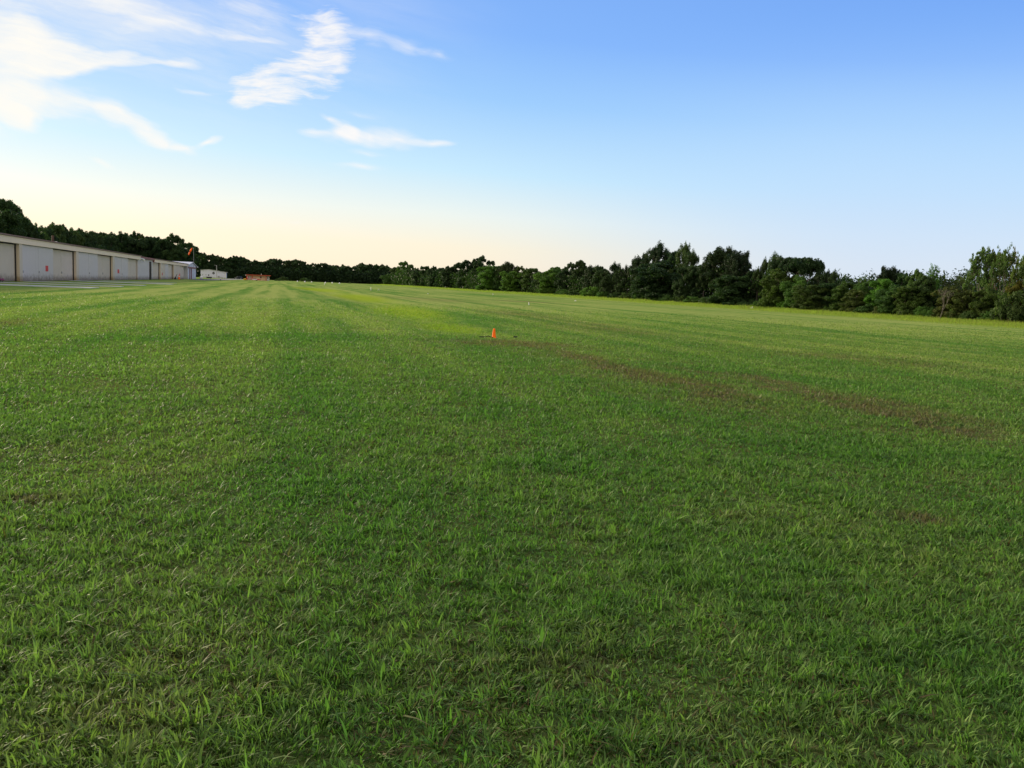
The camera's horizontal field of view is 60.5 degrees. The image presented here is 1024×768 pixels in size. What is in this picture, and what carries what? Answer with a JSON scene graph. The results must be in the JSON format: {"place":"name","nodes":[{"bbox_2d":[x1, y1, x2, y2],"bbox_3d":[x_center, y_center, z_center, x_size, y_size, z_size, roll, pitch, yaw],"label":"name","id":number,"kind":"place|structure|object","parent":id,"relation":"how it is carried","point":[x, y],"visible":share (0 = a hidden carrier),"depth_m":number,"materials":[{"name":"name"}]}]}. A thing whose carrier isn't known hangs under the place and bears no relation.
{"place":"outdoors","nodes":[
{"label":"outdoors","id":0,"kind":"place"},
{"bbox_2d":[162,261,197,278],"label":"gabled building","id":1,"kind":"structure","parent":0,"point":[190,271],"depth_m":300.74,"materials":[{"name":"grey paint"}]},
{"bbox_2d":[0,277,1023,767],"bbox_3d":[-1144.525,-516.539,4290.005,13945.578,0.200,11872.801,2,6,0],"label":"ground","id":2,"kind":"structure","parent":0,"point":[342,293],"depth_m":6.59,"materials":[{"name":"green plant"}]},
{"bbox_2d":[0,208,23,233],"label":"broadleaf tree","id":3,"kind":"object","parent":2,"relation":"on","point":[11,217],"visible":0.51,"depth_m":191.17,"materials":[{"name":"green plant"}]},
{"bbox_2d":[0,198,26,236],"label":"broadleaf tree","id":4,"kind":"object","parent":2,"relation":"on","point":[4,204],"visible":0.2,"depth_m":204.20,"materials":[{"name":"green plant"}]},
{"bbox_2d":[0,284,98,287],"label":"concrete apron","id":5,"kind":"object","parent":2,"relation":"on","point":[46,286],"visible":0.7,"depth_m":78.15,"materials":[{"name":"grey concrete"}]},
{"bbox_2d":[49,222,65,242],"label":"broadleaf tree","id":6,"kind":"object","parent":2,"relation":"on","point":[57,229],"visible":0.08,"depth_m":250.89,"materials":[{"name":"green plant"}]},
{"bbox_2d":[0,233,144,280],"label":"hangar row","id":7,"kind":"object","parent":2,"relation":"on","point":[22,258],"visible":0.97,"depth_m":120.93,"materials":[{"name":"beige paint"}]},
{"bbox_2d":[0,243,14,280],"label":"door panel","id":8,"kind":"structure","parent":7,"relation":"in","point":[7,258],"depth_m":98.55,"materials":[{"name":"beige paint"}]},
{"bbox_2d":[22,245,38,280],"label":"door panel","id":9,"kind":"structure","parent":7,"relation":"in","point":[29,254],"depth_m":106.48,"materials":[{"name":"white paint"}]},
{"bbox_2d":[38,247,52,280],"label":"door panel","id":10,"kind":"structure","parent":7,"relation":"in","point":[45,255],"depth_m":113.40,"materials":[{"name":"white paint"}]},
{"bbox_2d":[53,250,60,280],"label":"door panel","id":11,"kind":"structure","parent":7,"relation":"in","point":[56,253],"depth_m":120.48,"materials":[{"name":"beige paint"}]},
{"bbox_2d":[61,251,72,279],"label":"door panel","id":12,"kind":"structure","parent":7,"relation":"in","point":[66,256],"depth_m":126.17,"materials":[{"name":"beige paint"}]},
{"bbox_2d":[79,252,88,279],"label":"door panel","id":13,"kind":"structure","parent":7,"relation":"in","point":[83,257],"depth_m":135.69,"materials":[{"name":"white paint"}]},
{"bbox_2d":[89,253,97,279],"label":"door panel","id":14,"kind":"structure","parent":7,"relation":"in","point":[93,258],"depth_m":142.95,"materials":[{"name":"white paint"}]},
{"bbox_2d":[102,256,109,279],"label":"door panel","id":15,"kind":"structure","parent":7,"relation":"in","point":[105,259],"depth_m":154.77,"materials":[{"name":"beige paint"}]},
{"bbox_2d":[115,257,120,279],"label":"door panel","id":16,"kind":"structure","parent":7,"relation":"in","point":[117,259],"depth_m":164.87,"materials":[{"name":"white paint"}]},
{"bbox_2d":[121,258,127,279],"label":"door panel","id":17,"kind":"structure","parent":7,"relation":"in","point":[124,261],"depth_m":171.90,"materials":[{"name":"white paint"}]},
{"bbox_2d":[130,259,135,279],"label":"door panel","id":18,"kind":"structure","parent":7,"relation":"in","point":[132,262],"depth_m":183.57,"materials":[{"name":"beige paint"}]},
{"bbox_2d":[114,231,133,253],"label":"broadleaf tree","id":19,"kind":"object","parent":2,"relation":"on","point":[126,239],"visible":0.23,"depth_m":340.42,"materials":[{"name":"green plant"}]},
{"bbox_2d":[101,255,154,279],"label":"infill shed","id":20,"kind":"structure","parent":2,"relation":"on","point":[144,270],"depth_m":198.37,"materials":[{"name":"white paint"}]},
{"bbox_2d":[125,238,151,256],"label":"broadleaf tree","id":21,"kind":"object","parent":2,"relation":"on","point":[130,249],"visible":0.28,"depth_m":339.66,"materials":[{"name":"green plant"}]},
{"bbox_2d":[83,241,203,275],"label":"undergrowth","id":22,"kind":"object","parent":2,"relation":"on","point":[97,245],"depth_m":338.48,"materials":[{"name":"green plant"}]},
{"bbox_2d":[133,238,156,257],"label":"broadleaf tree","id":23,"kind":"object","parent":2,"relation":"on","point":[143,244],"visible":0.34,"depth_m":339.90,"materials":[{"name":"green plant"}]},
{"bbox_2d":[151,242,168,259],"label":"broadleaf tree","id":24,"kind":"object","parent":2,"relation":"on","point":[156,248],"visible":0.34,"depth_m":340.75,"materials":[{"name":"green plant"}]},
{"bbox_2d":[153,259,187,279],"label":"hangar row","id":25,"kind":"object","parent":2,"relation":"on","point":[165,270],"visible":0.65,"depth_m":238.97,"materials":[{"name":"beige paint"}]},
{"bbox_2d":[155,233,186,260],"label":"broadleaf tree","id":26,"kind":"object","parent":2,"relation":"on","point":[171,238],"visible":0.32,"depth_m":344.05,"materials":[{"name":"green plant"}]},
{"bbox_2d":[162,250,187,261],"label":"broadleaf tree","id":27,"kind":"object","parent":2,"relation":"on","point":[171,256],"visible":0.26,"depth_m":340.51,"materials":[{"name":"green plant"}]},
{"bbox_2d":[200,255,217,273],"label":"broadleaf tree","id":28,"kind":"object","parent":2,"relation":"on","point":[212,259],"visible":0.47,"depth_m":578.79,"materials":[{"name":"green plant"}]},
{"bbox_2d":[201,269,227,278],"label":"white hall","id":29,"kind":"structure","parent":2,"relation":"on","point":[210,273],"depth_m":516.28,"materials":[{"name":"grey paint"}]},
{"bbox_2d":[221,257,240,277],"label":"broadleaf tree","id":30,"kind":"object","parent":2,"relation":"on","point":[234,260],"visible":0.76,"depth_m":578.50,"materials":[{"name":"green plant"}]},
{"bbox_2d":[245,274,270,280],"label":"flat roofed hut","id":31,"kind":"object","parent":2,"relation":"on","point":[261,277],"visible":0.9,"depth_m":424.70,"materials":[{"name":"orange paint"}]},
{"bbox_2d":[268,259,282,278],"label":"broadleaf tree","id":32,"kind":"object","parent":2,"relation":"on","point":[274,262],"visible":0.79,"depth_m":579.13,"materials":[{"name":"green plant"}]},
{"bbox_2d":[196,263,392,283],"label":"undergrowth","id":33,"kind":"object","parent":2,"relation":"on","point":[358,276],"visible":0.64,"depth_m":577.16,"materials":[{"name":"green plant"}]},
{"bbox_2d":[291,260,304,280],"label":"broadleaf tree","id":34,"kind":"object","parent":2,"relation":"on","point":[298,263],"visible":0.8,"depth_m":578.92,"materials":[{"name":"green plant"}]},
{"bbox_2d":[314,263,329,281],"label":"broadleaf tree","id":35,"kind":"object","parent":2,"relation":"on","point":[321,266],"visible":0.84,"depth_m":578.24,"materials":[{"name":"green plant"}]},
{"bbox_2d":[363,264,378,283],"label":"broadleaf tree","id":36,"kind":"object","parent":2,"relation":"on","point":[370,267],"visible":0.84,"depth_m":579.14,"materials":[{"name":"green plant"}]},
{"bbox_2d":[426,266,436,286],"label":"broadleaf tree","id":37,"kind":"object","parent":2,"relation":"on","point":[432,279],"visible":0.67,"depth_m":383.14,"materials":[{"name":"green plant"}]},
{"bbox_2d":[440,266,455,287],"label":"broadleaf tree","id":38,"kind":"object","parent":2,"relation":"on","point":[445,278],"visible":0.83,"depth_m":350.98,"materials":[{"name":"green plant"}]},
{"bbox_2d":[455,260,471,287],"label":"broadleaf tree","id":39,"kind":"object","parent":2,"relation":"on","point":[459,265],"visible":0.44,"depth_m":329.33,"materials":[{"name":"green plant"}]},
{"bbox_2d":[471,255,494,280],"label":"broadleaf tree","id":40,"kind":"object","parent":2,"relation":"on","point":[480,261],"visible":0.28,"depth_m":314.56,"materials":[{"name":"green plant"}]},
{"bbox_2d":[475,265,499,290],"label":"broadleaf tree","id":41,"kind":"object","parent":2,"relation":"on","point":[486,277],"visible":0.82,"depth_m":279.07,"materials":[{"name":"green plant"}]},
{"bbox_2d":[491,266,503,290],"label":"broadleaf tree","id":42,"kind":"object","parent":2,"relation":"on","point":[494,287],"visible":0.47,"depth_m":276.75,"materials":[{"name":"green plant"}]},
{"bbox_2d":[494,261,517,283],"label":"pine tree","id":43,"kind":"object","parent":2,"relation":"on","point":[508,266],"visible":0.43,"depth_m":274.55,"materials":[{"name":"green plant"}]},
{"bbox_2d":[499,271,522,291],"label":"broadleaf tree","id":44,"kind":"object","parent":2,"relation":"on","point":[509,282],"visible":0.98,"depth_m":251.90,"materials":[{"name":"green plant"}]},
{"bbox_2d":[0,435,1023,767],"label":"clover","id":45,"kind":"object","parent":2,"relation":"on","point":[524,611],"visible":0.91,"depth_m":3.99,"materials":[{"name":"green plant"}]},
{"bbox_2d":[520,268,541,292],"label":"broadleaf tree","id":46,"kind":"object","parent":2,"relation":"on","point":[529,272],"visible":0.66,"depth_m":242.06,"materials":[{"name":"green plant"}]},
{"bbox_2d":[533,269,557,293],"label":"broadleaf tree","id":47,"kind":"object","parent":2,"relation":"on","point":[546,286],"visible":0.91,"depth_m":220.50,"materials":[{"name":"green plant"}]},
{"bbox_2d":[553,268,572,293],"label":"broadleaf tree","id":48,"kind":"object","parent":2,"relation":"on","point":[558,283],"visible":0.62,"depth_m":211.89,"materials":[{"name":"green plant"}]},
{"bbox_2d":[569,260,586,291],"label":"broadleaf tree","id":49,"kind":"object","parent":2,"relation":"on","point":[581,266],"visible":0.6,"depth_m":206.11,"materials":[{"name":"green plant"}]},
{"bbox_2d":[579,286,598,295],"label":"shrub","id":50,"kind":"object","parent":2,"relation":"on","point":[591,292],"visible":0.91,"depth_m":187.75,"materials":[{"name":"green plant"}]},
{"bbox_2d":[581,265,598,290],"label":"pine tree","id":51,"kind":"object","parent":2,"relation":"on","point":[588,271],"visible":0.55,"depth_m":196.08,"materials":[{"name":"green plant"}]},
{"bbox_2d":[590,266,606,291],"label":"broadleaf tree","id":52,"kind":"object","parent":2,"relation":"on","point":[597,270],"visible":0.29,"depth_m":190.81,"materials":[{"name":"green plant"}]},
{"bbox_2d":[599,270,616,295],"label":"broadleaf tree","id":53,"kind":"object","parent":2,"relation":"on","point":[606,282],"visible":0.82,"depth_m":181.23,"materials":[{"name":"green plant"}]},
{"bbox_2d":[612,268,626,295],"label":"broadleaf tree","id":54,"kind":"object","parent":2,"relation":"on","point":[619,289],"visible":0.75,"depth_m":177.26,"materials":[{"name":"green plant"}]},
{"bbox_2d":[619,265,630,293],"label":"pine tree","id":55,"kind":"object","parent":2,"relation":"on","point":[626,270],"visible":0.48,"depth_m":176.45,"materials":[{"name":"green plant"}]},
{"bbox_2d":[621,254,640,285],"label":"pine tree","id":56,"kind":"object","parent":2,"relation":"on","point":[635,263],"visible":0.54,"depth_m":171.79,"materials":[{"name":"green plant"}]},
{"bbox_2d":[629,264,652,298],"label":"broadleaf tree","id":57,"kind":"object","parent":2,"relation":"on","point":[635,271],"visible":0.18,"depth_m":164.60,"materials":[{"name":"green plant"}]},
{"bbox_2d":[639,240,669,275],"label":"pine tree","id":58,"kind":"object","parent":2,"relation":"on","point":[657,253],"visible":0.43,"depth_m":163.79,"materials":[{"name":"green plant"}]},
{"bbox_2d":[631,260,682,298],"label":"broadleaf tree","id":59,"kind":"object","parent":2,"relation":"on","point":[659,279],"visible":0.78,"depth_m":153.45,"materials":[{"name":"green plant"}]},
{"bbox_2d":[668,241,695,272],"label":"pine tree","id":60,"kind":"object","parent":2,"relation":"on","point":[679,255],"visible":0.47,"depth_m":154.03,"materials":[{"name":"green plant"}]},
{"bbox_2d":[671,265,695,298],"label":"broadleaf tree","id":61,"kind":"object","parent":2,"relation":"on","point":[683,290],"visible":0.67,"depth_m":145.67,"materials":[{"name":"green plant"}]},
{"bbox_2d":[681,249,699,283],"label":"pine tree","id":62,"kind":"object","parent":2,"relation":"on","point":[693,259],"visible":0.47,"depth_m":148.98,"materials":[{"name":"green plant"}]},
{"bbox_2d":[686,264,707,299],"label":"broadleaf tree","id":63,"kind":"object","parent":2,"relation":"on","point":[695,291],"visible":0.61,"depth_m":144.02,"materials":[{"name":"green plant"}]},
{"bbox_2d":[379,254,1023,317],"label":"undergrowth","id":64,"kind":"object","parent":2,"relation":"on","point":[467,282],"visible":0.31,"depth_m":300.66,"materials":[{"name":"green plant"}]},
{"bbox_2d":[696,261,709,296],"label":"pine tree","id":65,"kind":"object","parent":2,"relation":"on","point":[704,265],"visible":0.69,"depth_m":142.42,"materials":[{"name":"green plant"}]},
{"bbox_2d":[696,245,743,291],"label":"pine tree","id":66,"kind":"object","parent":2,"relation":"on","point":[718,255],"visible":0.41,"depth_m":139.64,"materials":[{"name":"green plant"}]},
{"bbox_2d":[703,275,749,303],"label":"broadleaf tree","id":67,"kind":"object","parent":2,"relation":"on","point":[724,286],"visible":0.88,"depth_m":129.84,"materials":[{"name":"green plant"}]},
{"bbox_2d":[721,250,755,289],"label":"pine tree","id":68,"kind":"object","parent":2,"relation":"on","point":[735,263],"visible":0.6,"depth_m":133.54,"materials":[{"name":"green plant"}]},
{"bbox_2d":[739,271,759,302],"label":"broadleaf tree","id":69,"kind":"object","parent":2,"relation":"on","point":[749,274],"visible":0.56,"depth_m":130.06,"materials":[{"name":"green plant"}]},
{"bbox_2d":[748,266,763,299],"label":"pine tree","id":70,"kind":"object","parent":2,"relation":"on","point":[759,272],"visible":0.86,"depth_m":128.58,"materials":[{"name":"green plant"}]},
{"bbox_2d":[757,268,806,306],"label":"broadleaf tree","id":71,"kind":"object","parent":2,"relation":"on","point":[772,292],"visible":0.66,"depth_m":117.29,"materials":[{"name":"green plant"}]},
{"bbox_2d":[769,256,802,277],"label":"broadleaf tree","id":72,"kind":"object","parent":2,"relation":"on","point":[779,261],"visible":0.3,"depth_m":124.13,"materials":[{"name":"green plant"}]},
{"bbox_2d":[779,275,813,308],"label":"broadleaf tree","id":73,"kind":"object","parent":2,"relation":"on","point":[788,296],"visible":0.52,"depth_m":113.08,"materials":[{"name":"green plant"}]},
{"bbox_2d":[783,257,825,281],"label":"broadleaf tree","id":74,"kind":"object","parent":2,"relation":"on","point":[806,266],"visible":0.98,"depth_m":116.15,"materials":[{"name":"green plant"}]},
{"bbox_2d":[791,285,830,309],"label":"broadleaf tree","id":75,"kind":"object","parent":2,"relation":"on","point":[807,299],"visible":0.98,"depth_m":108.66,"materials":[{"name":"green plant"}]},
{"bbox_2d":[813,282,837,308],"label":"broadleaf tree","id":76,"kind":"object","parent":2,"relation":"on","point":[826,286],"visible":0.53,"depth_m":108.20,"materials":[{"name":"green plant"}]},
{"bbox_2d":[826,268,839,295],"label":"pine tree","id":77,"kind":"object","parent":2,"relation":"on","point":[834,277],"visible":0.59,"depth_m":109.34,"materials":[{"name":"green plant"}]},
{"bbox_2d":[824,281,855,311],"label":"broadleaf tree","id":78,"kind":"object","parent":2,"relation":"on","point":[838,293],"visible":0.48,"depth_m":105.33,"materials":[{"name":"green plant"}]},
{"bbox_2d":[838,289,868,311],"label":"broadleaf tree","id":79,"kind":"object","parent":2,"relation":"on","point":[855,299],"visible":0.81,"depth_m":101.37,"materials":[{"name":"green plant"}]},
{"bbox_2d":[853,280,876,296],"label":"broadleaf tree","id":80,"kind":"object","parent":2,"relation":"on","point":[861,286],"visible":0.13,"depth_m":102.31,"materials":[{"name":"green plant"}]},
{"bbox_2d":[853,303,877,313],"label":"shrub","id":81,"kind":"object","parent":2,"relation":"on","point":[864,309],"visible":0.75,"depth_m":99.30,"materials":[{"name":"green plant"}]},
{"bbox_2d":[863,278,893,308],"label":"broadleaf tree","id":82,"kind":"object","parent":2,"relation":"on","point":[884,284],"visible":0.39,"depth_m":99.26,"materials":[{"name":"green plant"}]},
{"bbox_2d":[868,265,903,301],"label":"pine tree","id":83,"kind":"object","parent":2,"relation":"on","point":[888,273],"visible":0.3,"depth_m":100.61,"materials":[{"name":"green plant"}]},
{"bbox_2d":[875,283,906,314],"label":"broadleaf tree","id":84,"kind":"object","parent":2,"relation":"on","point":[887,305],"visible":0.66,"depth_m":95.35,"materials":[{"name":"green plant"}]},
{"bbox_2d":[889,273,907,297],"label":"broadleaf tree","id":85,"kind":"object","parent":2,"relation":"on","point":[900,279],"visible":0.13,"depth_m":98.36,"materials":[{"name":"green plant"}]},
{"bbox_2d":[891,285,932,315],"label":"broadleaf tree","id":86,"kind":"object","parent":2,"relation":"on","point":[904,307],"visible":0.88,"depth_m":92.49,"materials":[{"name":"green plant"}]},
{"bbox_2d":[804,268,1020,291],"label":"distant wood","id":87,"kind":"object","parent":2,"relation":"on","point":[847,278],"visible":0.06,"depth_m":412.52,"materials":[{"name":"green plant"}]},
{"bbox_2d":[905,268,923,286],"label":"broadleaf tree","id":88,"kind":"object","parent":2,"relation":"on","point":[917,275],"visible":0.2,"depth_m":95.10,"materials":[{"name":"green plant"}]},
{"bbox_2d":[913,306,934,316],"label":"shrub","id":89,"kind":"object","parent":2,"relation":"on","point":[922,312],"visible":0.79,"depth_m":90.58,"materials":[{"name":"green plant"}]},
{"bbox_2d":[910,275,939,314],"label":"broadleaf tree","id":90,"kind":"object","parent":2,"relation":"on","point":[926,286],"visible":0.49,"depth_m":92.40,"materials":[{"name":"green plant"}]},
{"bbox_2d":[925,263,941,302],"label":"broadleaf tree","id":91,"kind":"object","parent":2,"relation":"on","point":[933,275],"visible":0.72,"depth_m":93.15,"materials":[{"name":"green plant"}]},
{"bbox_2d":[930,286,971,318],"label":"broadleaf tree","id":92,"kind":"object","parent":2,"relation":"on","point":[940,303],"visible":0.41,"depth_m":88.98,"materials":[{"name":"green plant"}]},
{"bbox_2d":[933,275,977,290],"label":"broadleaf tree","id":93,"kind":"object","parent":2,"relation":"on","point":[960,283],"visible":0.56,"depth_m":92.75,"materials":[{"name":"green plant"}]},
{"bbox_2d":[944,290,984,316],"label":"broadleaf tree","id":94,"kind":"object","parent":2,"relation":"on","point":[962,300],"visible":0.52,"depth_m":86.82,"materials":[{"name":"green plant"}]},
{"bbox_2d":[962,246,1012,290],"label":"broadleaf tree","id":95,"kind":"object","parent":2,"relation":"on","point":[986,260],"visible":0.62,"depth_m":86.24,"materials":[{"name":"green plant"}]},
{"bbox_2d":[968,289,1006,316],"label":"broadleaf tree","id":96,"kind":"object","parent":2,"relation":"on","point":[979,304],"visible":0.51,"depth_m":84.01,"materials":[{"name":"green plant"}]},
{"bbox_2d":[984,245,1017,308],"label":"broadleaf tree","id":97,"kind":"object","parent":2,"relation":"on","point":[1004,260],"visible":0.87,"depth_m":83.70,"materials":[{"name":"green plant"}]},
{"bbox_2d":[989,290,1023,321],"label":"shrub","id":98,"kind":"object","parent":2,"relation":"on","point":[1015,311],"visible":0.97,"depth_m":79.11,"materials":[{"name":"green plant"}]},
{"bbox_2d":[1005,252,1023,303],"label":"broadleaf tree","id":99,"kind":"object","parent":2,"relation":"on","point":[1013,274],"visible":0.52,"depth_m":81.81,"materials":[{"name":"green plant"}]},
{"bbox_2d":[1005,280,1023,319],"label":"broadleaf tree","id":100,"kind":"object","parent":2,"relation":"on","point":[1018,286],"visible":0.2,"depth_m":81.44,"materials":[{"name":"green plant"}]},
{"bbox_2d":[1018,264,1023,317],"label":"broadleaf tree","id":101,"kind":"object","parent":2,"relation":"on","point":[1021,270],"visible":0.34,"depth_m":80.26,"materials":[{"name":"green plant"}]},
{"bbox_2d":[0,0,1023,287],"label":"sky","id":102,"kind":"structure","parent":0,"point":[857,137],"materials":[{"name":"blue"}]},
{"bbox_2d":[374,284,1023,329],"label":"tall grass","id":103,"kind":"structure","parent":0,"point":[984,322],"depth_m":102.53,"materials":[{"name":"green plant"}]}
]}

